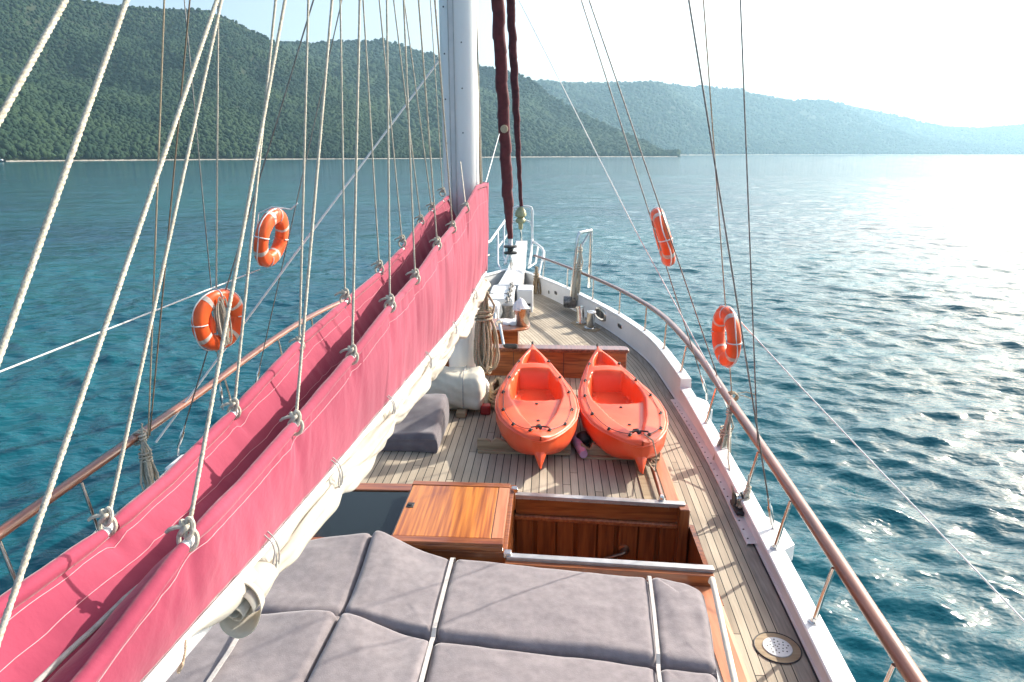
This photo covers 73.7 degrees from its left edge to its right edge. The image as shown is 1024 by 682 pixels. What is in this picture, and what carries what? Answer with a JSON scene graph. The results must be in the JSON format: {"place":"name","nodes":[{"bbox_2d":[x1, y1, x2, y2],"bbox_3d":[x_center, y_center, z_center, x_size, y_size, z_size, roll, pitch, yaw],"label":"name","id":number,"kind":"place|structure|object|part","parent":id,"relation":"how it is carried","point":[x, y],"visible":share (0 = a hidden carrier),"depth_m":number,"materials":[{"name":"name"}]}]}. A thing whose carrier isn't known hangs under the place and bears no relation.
{"place":"outdoors","nodes":[
{"label":"outdoors","id":0,"kind":"place"},
{"bbox_2d":[0,0,391,160],"bbox_3d":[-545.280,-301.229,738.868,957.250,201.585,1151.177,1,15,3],"label":"hill","id":1,"kind":"structure","parent":0,"point":[243,71],"depth_m":708.34,"materials":[{"name":"green plant"}]},
{"bbox_2d":[0,0,442,159],"bbox_3d":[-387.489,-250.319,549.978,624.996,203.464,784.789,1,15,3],"label":"woodland","id":2,"kind":"object","parent":1,"relation":"on","point":[45,111],"visible":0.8,"depth_m":670.10,"materials":[{"name":"green plant"}]},
{"bbox_2d":[9,158,442,160],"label":"rocky shore","id":3,"kind":"structure","parent":0,"point":[222,159],"depth_m":556.68,"materials":[{"name":"grey stone"}]},
{"bbox_2d":[331,41,578,156],"bbox_3d":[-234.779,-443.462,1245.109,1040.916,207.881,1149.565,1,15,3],"label":"hill","id":4,"kind":"structure","parent":0,"point":[430,58],"depth_m":1272.90,"materials":[{"name":"green plant"}]},
{"bbox_2d":[279,38,680,156],"bbox_3d":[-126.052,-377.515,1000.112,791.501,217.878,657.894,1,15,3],"label":"woodland","id":5,"kind":"object","parent":4,"relation":"on","point":[550,125],"visible":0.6,"depth_m":1049.01,"materials":[{"name":"green plant"}]},
{"bbox_2d":[501,318,515,324],"bbox_3d":[-0.039,-0.260,9.353,0.348,0.074,0.268,1,15,3],"label":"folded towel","id":6,"kind":"object","parent":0,"point":[506,321],"visible":0.51,"depth_m":9.25,"materials":[{"name":"white fabric"}]},
{"bbox_2d":[0,155,1023,681],"bbox_3d":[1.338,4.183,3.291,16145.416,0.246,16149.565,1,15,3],"label":"sea","id":7,"kind":"structure","parent":0,"point":[888,313],"depth_m":21.53,"materials":[{"name":"liquid"}]},
{"bbox_2d":[0,0,927,681],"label":"sailing boat","id":8,"kind":"object","parent":7,"relation":"on","point":[670,518],"visible":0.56,"depth_m":5.43,"materials":[{"name":"white paint"}]},
{"bbox_2d":[0,269,259,372],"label":"guy rope","id":9,"kind":"object","parent":8,"relation":"attached to","point":[23,362],"visible":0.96,"depth_m":5.37,"materials":[{"name":"white fabric"}]},
{"bbox_2d":[131,429,147,445],"bbox_3d":[-3.095,0.797,5.670,0.119,0.106,0.126,1,15,3],"label":"rail lashing","id":10,"kind":"object","parent":8,"relation":"attached to","point":[137,432],"visible":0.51,"depth_m":5.66,"materials":[{"name":"grey fabric"}]},
{"bbox_2d":[138,423,158,490],"bbox_3d":[-3.020,0.983,5.658,0.137,0.634,0.146,-4,16,-16],"label":"rope coil","id":11,"kind":"object","parent":8,"relation":"hanging from","point":[146,462],"visible":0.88,"depth_m":5.63,"materials":[{"name":"grey fabric"}]},
{"bbox_2d":[147,0,164,437],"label":"halyard","id":12,"kind":"object","parent":8,"relation":"attached to","point":[163,19],"visible":1,"depth_m":5.14,"materials":[{"name":"grey fabric"}]},
{"bbox_2d":[149,0,190,435],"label":"shroud wire","id":13,"kind":"object","parent":8,"relation":"attached to","point":[170,214],"visible":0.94,"depth_m":5.17,"materials":[{"name":"grey metal"}]},
{"bbox_2d":[184,0,223,409],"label":"rope","id":14,"kind":"object","parent":8,"relation":"attached to","point":[221,394],"visible":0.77,"depth_m":6.89,"materials":[{"name":"beige fabric"}]},
{"bbox_2d":[215,3,218,351],"bbox_3d":[-2.269,-2.705,5.275,0.739,5.829,0.017,1,15,3],"label":"halyard","id":15,"kind":"object","parent":8,"relation":"hanging from","point":[217,107],"visible":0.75,"depth_m":5.60,"materials":[{"name":"fabric"}]},
{"bbox_2d":[191,288,242,350],"bbox_3d":[-2.537,-0.184,5.913,0.131,0.550,0.548,11,19,23],"label":"life ring","id":16,"kind":"object","parent":15,"relation":"hanging from","point":[203,309],"visible":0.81,"depth_m":5.79,"materials":[{"name":"orange plastic"}]},
{"bbox_2d":[208,312,215,333],"bbox_3d":[-2.562,-0.168,5.815,0.068,0.220,0.066,1,15,3],"label":"marker light","id":17,"kind":"object","parent":16,"relation":"in","point":[212,324],"visible":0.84,"depth_m":5.80,"materials":[{"name":"orange plastic"}]},
{"bbox_2d":[214,296,231,344],"bbox_3d":[-2.495,-0.177,5.884,0.094,0.441,0.119,8,17,28],"label":"rescue line","id":18,"kind":"object","parent":16,"relation":"hanging from","point":[220,309],"visible":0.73,"depth_m":5.85,"materials":[{"name":"white fabric"}]},
{"bbox_2d":[0,182,488,681],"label":"sail cover","id":19,"kind":"object","parent":8,"relation":"attached to","point":[264,470],"visible":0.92,"depth_m":2.09,"materials":[{"name":"pink fabric"}]},
{"bbox_2d":[0,0,68,125],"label":"rope","id":20,"kind":"object","parent":19,"relation":"attached to","point":[15,89],"visible":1,"depth_m":1.28,"materials":[{"name":"white fabric"}]},
{"bbox_2d":[0,0,129,363],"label":"rope","id":21,"kind":"object","parent":19,"relation":"attached to","point":[28,274],"visible":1,"depth_m":1.36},
{"bbox_2d":[33,583,138,681],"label":"fold line","id":22,"kind":"object","parent":19,"relation":"on","point":[51,668],"visible":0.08,"depth_m":1.46,"materials":[{"name":"white fabric"}]},
{"bbox_2d":[0,0,218,645],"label":"rope","id":23,"kind":"object","parent":19,"relation":"attached to","point":[6,616],"visible":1,"depth_m":1.47,"materials":[{"name":"white fabric"}]},
{"bbox_2d":[87,0,222,536],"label":"rope","id":24,"kind":"object","parent":19,"relation":"attached to","point":[105,514],"visible":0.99,"depth_m":1.90,"materials":[{"name":"beige fabric"}]},
{"bbox_2d":[164,0,286,552],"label":"rope","id":25,"kind":"object","parent":19,"relation":"attached to","point":[186,525],"visible":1,"depth_m":1.80,"materials":[{"name":"beige fabric"}]},
{"bbox_2d":[220,0,276,419],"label":"rope","id":26,"kind":"object","parent":19,"relation":"attached to","point":[233,402],"visible":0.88,"depth_m":2.49,"materials":[{"name":"beige fabric"}]},
{"bbox_2d":[289,0,309,350],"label":"rope","id":27,"kind":"object","parent":19,"relation":"attached to","point":[297,338],"visible":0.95,"depth_m":3.00,"materials":[{"name":"grey fabric"}]},
{"bbox_2d":[279,0,332,435],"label":"rope","id":28,"kind":"object","parent":19,"relation":"attached to","point":[294,415],"visible":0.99,"depth_m":2.39,"materials":[{"name":"beige fabric"}]},
{"bbox_2d":[177,279,490,673],"bbox_3d":[-0.562,0.149,4.343,0.190,0.381,5.688,1,15,5],"label":"rolled awning","id":29,"kind":"object","parent":19,"relation":"attached to","point":[233,614],"visible":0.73,"depth_m":2.50,"materials":[{"name":"beige fabric"}]},
{"bbox_2d":[334,0,350,305],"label":"rope","id":30,"kind":"object","parent":19,"relation":"attached to","point":[345,294],"visible":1,"depth_m":3.56,"materials":[{"name":"grey fabric"}]},
{"bbox_2d":[339,0,360,364],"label":"rope","id":31,"kind":"object","parent":19,"relation":"attached to","point":[352,349],"visible":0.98,"depth_m":2.85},
{"bbox_2d":[362,0,383,273],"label":"rope","id":32,"kind":"object","parent":19,"relation":"attached to","point":[379,263],"visible":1,"depth_m":4.12,"materials":[{"name":"grey fabric"}]},
{"bbox_2d":[379,0,395,312],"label":"rope","id":33,"kind":"object","parent":19,"relation":"attached to","point":[390,299],"visible":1,"depth_m":3.34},
{"bbox_2d":[379,0,406,247],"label":"rope","id":34,"kind":"object","parent":19,"relation":"attached to","point":[401,238],"visible":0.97,"depth_m":4.67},
{"bbox_2d":[393,0,424,224],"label":"rope","id":35,"kind":"object","parent":19,"relation":"attached to","point":[420,217],"visible":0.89,"depth_m":5.14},
{"bbox_2d":[403,0,420,284],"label":"rope","id":36,"kind":"object","parent":19,"relation":"attached to","point":[415,273],"visible":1,"depth_m":3.72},
{"bbox_2d":[405,6,433,211],"bbox_3d":[-0.806,-2.193,5.368,0.084,2.408,0.873,3,16,11],"label":"rope","id":37,"kind":"object","parent":19,"relation":"attached to","point":[431,206],"visible":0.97,"depth_m":5.61,"materials":[{"name":"white fabric"}]},
{"bbox_2d":[418,0,441,250],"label":"rope","id":38,"kind":"object","parent":19,"relation":"attached to","point":[437,240],"visible":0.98,"depth_m":4.04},
{"bbox_2d":[430,0,445,196],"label":"rope","id":39,"kind":"object","parent":19,"relation":"attached to","point":[442,188],"visible":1,"depth_m":6.36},
{"bbox_2d":[434,0,456,233],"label":"rope","id":40,"kind":"object","parent":19,"relation":"attached to","point":[452,223],"visible":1,"depth_m":4.08,"materials":[{"name":"white fabric"}]},
{"bbox_2d":[460,161,469,212],"bbox_3d":[-0.473,-1.431,6.260,0.086,0.406,1.353,-2,15,-7],"label":"rope","id":41,"kind":"object","parent":19,"relation":"attached to","point":[465,203],"visible":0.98,"depth_m":5.83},
{"bbox_2d":[473,279,499,374],"bbox_3d":[-0.270,-0.153,7.225,0.289,1.117,0.242,1,15,3],"label":"rope coil","id":42,"kind":"object","parent":19,"relation":"hanging from","point":[484,349],"visible":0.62,"depth_m":7.21,"materials":[{"name":"beige fabric"}]},
{"bbox_2d":[176,0,313,455],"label":"shroud wire","id":43,"kind":"object","parent":8,"relation":"attached to","point":[180,441],"visible":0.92,"depth_m":5.71,"materials":[{"name":"silver metal"}]},
{"bbox_2d":[166,610,339,681],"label":"sun cushion","id":44,"kind":"object","parent":8,"relation":"on","point":[282,647],"visible":0.56,"depth_m":3.46,"materials":[{"name":"grey fabric"}]},
{"bbox_2d":[206,638,238,681],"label":"tie strap","id":45,"kind":"object","parent":44,"relation":"attached to","point":[222,661],"visible":0.69,"depth_m":3.36,"materials":[{"name":"white fabric"}]},
{"bbox_2d":[256,203,297,227],"bbox_3d":[-2.289,-1.221,6.652,0.439,0.250,0.012,1,15,3],"label":"lanyard","id":46,"kind":"object","parent":8,"relation":"attached to","point":[273,207],"visible":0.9,"depth_m":6.63,"materials":[{"name":"white fabric"}]},
{"bbox_2d":[253,208,288,267],"bbox_3d":[-2.362,-1.014,6.713,0.143,0.601,0.600,15,9,3],"label":"life ring","id":47,"kind":"object","parent":46,"relation":"hanging from","point":[264,255],"visible":1,"depth_m":6.59,"materials":[{"name":"orange plastic"}]},
{"bbox_2d":[155,60,438,442],"bbox_3d":[-2.026,-0.966,6.661,3.054,3.512,0.020,-10,18,-32],"label":"guy rope","id":48,"kind":"object","parent":8,"relation":"attached to","point":[291,259],"visible":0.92,"depth_m":6.65,"materials":[{"name":"grey fabric"}]},
{"bbox_2d":[255,0,341,381],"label":"rope","id":49,"kind":"object","parent":8,"relation":"attached to","point":[257,375],"visible":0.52,"depth_m":7.52,"materials":[{"name":"beige fabric"}]},
{"bbox_2d":[255,533,371,616],"bbox_3d":[-1.348,1.441,4.155,0.896,0.232,0.784,1,15,3],"label":"sun cushion","id":50,"kind":"object","parent":8,"relation":"on","point":[321,573],"visible":0.45,"depth_m":4.05,"materials":[{"name":"grey fabric"}]},
{"bbox_2d":[307,613,432,681],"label":"sun cushion","id":51,"kind":"object","parent":8,"relation":"on","point":[358,649],"visible":0.96,"depth_m":3.43,"materials":[{"name":"grey fabric"}]},
{"bbox_2d":[344,531,452,644],"bbox_3d":[-0.654,1.446,4.050,0.556,0.243,0.898,1,15,3],"label":"sun cushion","id":52,"kind":"object","parent":8,"relation":"on","point":[398,586],"visible":0.83,"depth_m":3.95,"materials":[{"name":"grey fabric"}]},
{"bbox_2d":[419,558,455,681],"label":"tie strap","id":53,"kind":"object","parent":52,"relation":"attached to","point":[452,561],"visible":0.94,"depth_m":3.68,"materials":[{"name":"white fabric"}]},
{"bbox_2d":[381,394,448,452],"bbox_3d":[-1.083,0.753,6.444,0.886,0.332,0.751,1,15,3],"label":"wedge cushion","id":54,"kind":"object","parent":8,"relation":"on","point":[422,426],"visible":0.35,"depth_m":6.25,"materials":[{"name":"grey fabric"}]},
{"bbox_2d":[426,365,485,417],"bbox_3d":[-0.928,0.499,7.123,1.295,0.466,0.489,1,15,3],"label":"canvas roll","id":55,"kind":"object","parent":8,"relation":"on","point":[463,389],"visible":0.42,"depth_m":6.93,"materials":[{"name":"white fabric"}]},
{"bbox_2d":[476,0,482,183],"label":"halyard","id":56,"kind":"object","parent":8,"relation":"hanging from","point":[479,99],"visible":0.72,"depth_m":6.88,"materials":[{"name":"white fabric"}]},
{"bbox_2d":[479,125,481,188],"bbox_3d":[-0.355,-2.874,6.793,0.103,3.950,0.019,1,15,3],"label":"halyard","id":57,"kind":"object","parent":8,"relation":"attached to","point":[479,157],"visible":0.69,"depth_m":7.06,"materials":[{"name":"beige fabric"}]},
{"bbox_2d":[480,403,490,414],"bbox_3d":[-0.272,0.701,7.042,0.100,0.100,0.100,1,15,3],"label":"red box","id":58,"kind":"object","parent":8,"relation":"on","point":[485,408],"visible":0.95,"depth_m":7.00,"materials":[{"name":"red plastic"}]},
{"bbox_2d":[486,134,499,181],"bbox_3d":[-0.281,-2.574,9.696,0.012,0.847,5.004,0,15,1],"label":"guy rope","id":59,"kind":"object","parent":8,"relation":"attached to","point":[492,159],"visible":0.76,"depth_m":9.61,"materials":[{"name":"white fabric"}]},
{"bbox_2d":[488,377,502,408],"bbox_3d":[-0.169,0.553,7.410,0.182,0.213,0.640,1,15,3],"label":"rope coil","id":60,"kind":"object","parent":8,"relation":"on","point":[495,384],"visible":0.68,"depth_m":7.25,"materials":[{"name":"beige fabric"}]},
{"bbox_2d":[491,0,516,269],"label":"furled sail","id":61,"kind":"object","parent":8,"relation":"attached to","point":[500,47],"visible":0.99,"depth_m":12.95,"materials":[{"name":"red fabric"}]},
{"bbox_2d":[496,319,517,348],"bbox_3d":[-0.101,-0.085,8.296,0.165,0.221,0.690,-5,16,-17],"label":"winch handle","id":62,"kind":"object","parent":8,"relation":"on","point":[499,322],"visible":1,"depth_m":8.21,"materials":[{"name":"silver metal"}]},
{"bbox_2d":[490,318,529,343],"bbox_3d":[-0.300,0.093,9.406,1.090,0.680,0.670,1,15,3],"label":"deck table","id":63,"kind":"object","parent":8,"relation":"on","point":[511,334],"visible":0.2,"depth_m":9.10,"materials":[{"name":"brown wood"}]},
{"bbox_2d":[514,306,530,326],"bbox_3d":[0.139,-0.336,9.205,0.236,0.250,0.236,1,15,3],"label":"steel bucket","id":64,"kind":"object","parent":63,"relation":"on","point":[522,316],"visible":0.88,"depth_m":9.13,"materials":[{"name":"silver metal"}]},
{"bbox_2d":[513,298,528,310],"bbox_3d":[0.119,-0.501,9.160,0.224,0.172,0.220,1,15,3],"label":"white cloth","id":65,"kind":"object","parent":64,"relation":"in","point":[519,304],"visible":0.99,"depth_m":9.10,"materials":[{"name":"white fabric"}]},
{"bbox_2d":[506,0,525,240],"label":"furled sail","id":66,"kind":"object","parent":8,"relation":"attached to","point":[520,213],"visible":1,"depth_m":15.68,"materials":[{"name":"red fabric"}]},
{"bbox_2d":[477,437,570,454],"bbox_3d":[0.106,0.944,6.125,0.840,0.139,0.092,1,15,3],"label":"kayak cradle","id":67,"kind":"object","parent":8,"relation":"on","point":[496,445],"visible":0.47,"depth_m":6.14,"materials":[{"name":"brown wood"}]},
{"bbox_2d":[495,341,579,468],"bbox_3d":[0.235,0.554,6.759,0.792,0.397,2.577,0,17,0],"label":"kayak","id":68,"kind":"object","parent":67,"relation":"on","point":[537,409],"visible":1,"depth_m":6.33,"materials":[{"name":"orange plastic"}]},
{"bbox_2d":[533,266,540,293],"bbox_3d":[0.544,-1.282,14.605,0.212,0.639,0.139,10,18,32],"label":"rope coil","id":69,"kind":"object","parent":8,"relation":"on","point":[536,281],"visible":0.95,"depth_m":14.58,"materials":[{"name":"beige fabric"}]},
{"bbox_2d":[426,643,656,681],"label":"sun cushion","id":70,"kind":"object","parent":8,"relation":"on","point":[450,662],"visible":0.98,"depth_m":3.40,"materials":[{"name":"grey fabric"}]},
{"bbox_2d":[435,560,656,672],"bbox_3d":[0.189,1.550,3.894,1.237,0.182,0.743,2,15,7],"label":"sun cushion","id":71,"kind":"object","parent":8,"relation":"on","point":[561,613],"visible":0.88,"depth_m":3.77,"materials":[{"name":"grey fabric"}]},
{"bbox_2d":[646,576,661,681],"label":"tie strap","id":72,"kind":"object","parent":71,"relation":"attached to","point":[658,669],"visible":1,"depth_m":3.65,"materials":[{"name":"white fabric"}]},
{"bbox_2d":[572,244,582,300],"bbox_3d":[1.204,-1.267,12.777,0.195,1.102,0.190,-9,18,-31],"label":"rope coil","id":73,"kind":"object","parent":8,"relation":"hanging from","point":[576,285],"visible":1,"depth_m":12.76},
{"bbox_2d":[571,432,587,457],"bbox_3d":[0.565,0.860,6.519,0.084,0.084,1.056,-2,15,-7],"label":"foam noodle","id":74,"kind":"object","parent":8,"relation":"on","point":[579,448],"visible":0.41,"depth_m":6.09,"materials":[{"name":"purple plastic"}]},
{"bbox_2d":[576,431,591,445],"bbox_3d":[0.662,0.901,6.295,0.150,0.130,0.146,1,15,3],"label":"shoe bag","id":75,"kind":"object","parent":8,"relation":"on","point":[584,437],"visible":0.6,"depth_m":6.24,"materials":[{"name":"black fabric"}]},
{"bbox_3d":[0.669,2.006,5.536,1.300,1.250,0.146,1,15,3],"label":"companionway door","id":76,"kind":"part","parent":8,"relation":"part of","materials":[{"name":"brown wood"}]},
{"bbox_2d":[519,0,720,387],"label":"guy rope","id":77,"kind":"object","parent":8,"relation":"attached to","point":[621,203],"visible":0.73,"depth_m":7.52,"materials":[{"name":"white fabric"}]},
{"bbox_2d":[581,442,659,460],"bbox_3d":[0.964,0.987,6.066,0.700,0.149,0.092,1,15,3],"label":"kayak cradle","id":78,"kind":"object","parent":8,"relation":"on","point":[595,451],"visible":0.37,"depth_m":6.07,"materials":[{"name":"brown wood"}]},
{"bbox_2d":[578,343,668,473],"bbox_3d":[1.026,0.584,6.738,0.792,0.397,2.577,0,17,-2],"label":"kayak","id":79,"kind":"object","parent":8,"relation":"on","point":[622,411],"visible":1,"depth_m":6.32,"materials":[{"name":"orange plastic"}]},
{"bbox_2d":[644,434,656,471],"bbox_3d":[1.153,0.937,5.675,0.136,0.343,0.372,1,15,3],"label":"tether rope","id":80,"kind":"object","parent":79,"relation":"hanging from","point":[651,464],"visible":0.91,"depth_m":5.61,"materials":[{"name":"beige fabric"}]},
{"bbox_2d":[581,0,707,399],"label":"shroud wire","id":81,"kind":"object","parent":8,"relation":"attached to","point":[703,384],"visible":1,"depth_m":7.26,"materials":[{"name":"silver metal"}]},
{"bbox_2d":[650,207,675,266],"bbox_3d":[1.610,-1.109,7.288,0.155,0.652,0.650,-15,13,9],"label":"life ring","id":82,"kind":"object","parent":81,"relation":"attached to","point":[667,254],"visible":0.92,"depth_m":7.05,"materials":[{"name":"orange plastic"}]},
{"bbox_2d":[589,0,728,409],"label":"shroud wire","id":83,"kind":"object","parent":8,"relation":"attached to","point":[653,188],"visible":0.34,"depth_m":6.64,"materials":[{"name":"silver metal"}]},
{"bbox_2d":[648,578,717,680],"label":"sun cushion","id":84,"kind":"object","parent":8,"relation":"on","point":[685,634],"visible":0.86,"depth_m":3.69,"materials":[{"name":"grey fabric"}]},
{"bbox_2d":[657,669,717,681],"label":"sun cushion","id":85,"kind":"object","parent":8,"relation":"on","point":[667,675],"visible":0.85,"depth_m":3.38,"materials":[{"name":"grey fabric"}]},
{"bbox_2d":[703,0,731,392],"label":"halyard","id":86,"kind":"object","parent":8,"relation":"attached to","point":[715,160],"visible":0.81,"depth_m":6.02,"materials":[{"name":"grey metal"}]},
{"bbox_2d":[708,576,737,681],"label":"edge tube","id":87,"kind":"object","parent":8,"relation":"on","point":[725,641],"visible":1,"depth_m":3.66,"materials":[{"name":"silver metal"}]},
{"bbox_2d":[712,400,733,459],"bbox_3d":[1.978,0.909,6.383,0.172,0.734,0.131,-6,16,-21],"label":"rope coil","id":88,"kind":"object","parent":8,"relation":"hanging from","point":[723,436],"visible":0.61,"depth_m":6.35,"materials":[{"name":"beige fabric"}]},
{"bbox_2d":[711,305,741,367],"bbox_3d":[1.881,-0.042,6.007,0.131,0.550,0.548,-4,15,-2],"label":"life ring","id":89,"kind":"object","parent":8,"relation":"hanging from","point":[727,355],"visible":1,"depth_m":5.88,"materials":[{"name":"orange plastic"}]},
{"bbox_2d":[727,394,733,492],"bbox_3d":[1.971,0.901,6.163,0.051,0.514,1.164,4,16,14],"label":"halyard","id":90,"kind":"object","parent":8,"relation":"attached to","point":[729,450],"visible":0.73,"depth_m":6.12,"materials":[{"name":"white fabric"}]},
{"bbox_2d":[688,0,774,530],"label":"shroud wire","id":91,"kind":"object","parent":8,"relation":"attached to","point":[770,514],"visible":0.9,"depth_m":4.52,"materials":[{"name":"silver metal"}]},
{"bbox_2d":[730,492,743,515],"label":"deck block","id":92,"kind":"structure","parent":8,"relation":"on","point":[734,500],"depth_m":5.44,"materials":[{"name":"grey metal"}]},
{"bbox_2d":[728,391,754,400],"bbox_3d":[2.225,0.536,6.623,0.308,0.095,0.086,-1,15,-4],"label":"rail lashing","id":93,"kind":"object","parent":8,"relation":"attached to","point":[736,397],"visible":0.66,"depth_m":6.62,"materials":[{"name":"beige fabric"}]},
{"bbox_2d":[733,475,751,510],"bbox_3d":[1.830,1.283,5.462,0.094,0.468,0.128,-10,18,-31],"label":"rope coil","id":94,"kind":"object","parent":8,"relation":"hanging from","point":[746,494],"visible":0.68,"depth_m":5.41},
{"bbox_2d":[740,0,757,445],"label":"shroud wire","id":95,"kind":"object","parent":8,"relation":"attached to","point":[748,209],"visible":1,"depth_m":4.94,"materials":[{"name":"grey metal"}]},
{"bbox_2d":[741,322,1023,621],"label":"guy rope","id":96,"kind":"object","parent":8,"relation":"attached to","point":[964,558],"visible":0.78,"depth_m":4.18,"materials":[{"name":"white fabric"}]},
{"bbox_2d":[85,0,1023,127],"label":"sky","id":97,"kind":"structure","parent":0,"point":[956,63],"materials":[{"name":"white"}]},
{"bbox_2d":[496,156,676,156],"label":"rocky shore","id":98,"kind":"structure","parent":0,"point":[604,156],"depth_m":1023.60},
{"bbox_2d":[543,84,1023,154],"bbox_3d":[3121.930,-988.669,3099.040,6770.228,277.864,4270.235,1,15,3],"label":"hill","id":99,"kind":"structure","parent":0,"point":[805,112],"depth_m":2757.48,"materials":[{"name":"green plant"}]},
{"bbox_2d":[534,79,1023,154],"bbox_3d":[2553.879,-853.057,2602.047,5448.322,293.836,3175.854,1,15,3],"label":"woodland","id":100,"kind":"object","parent":99,"relation":"on","point":[585,93],"visible":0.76,"depth_m":2643.50,"materials":[{"name":"plant"}]},
{"bbox_2d":[745,154,1023,154],"bbox_3d":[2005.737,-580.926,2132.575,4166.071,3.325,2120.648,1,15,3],"label":"rocky shore","id":101,"kind":"structure","parent":0,"point":[908,154],"depth_m":2841.03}
]}

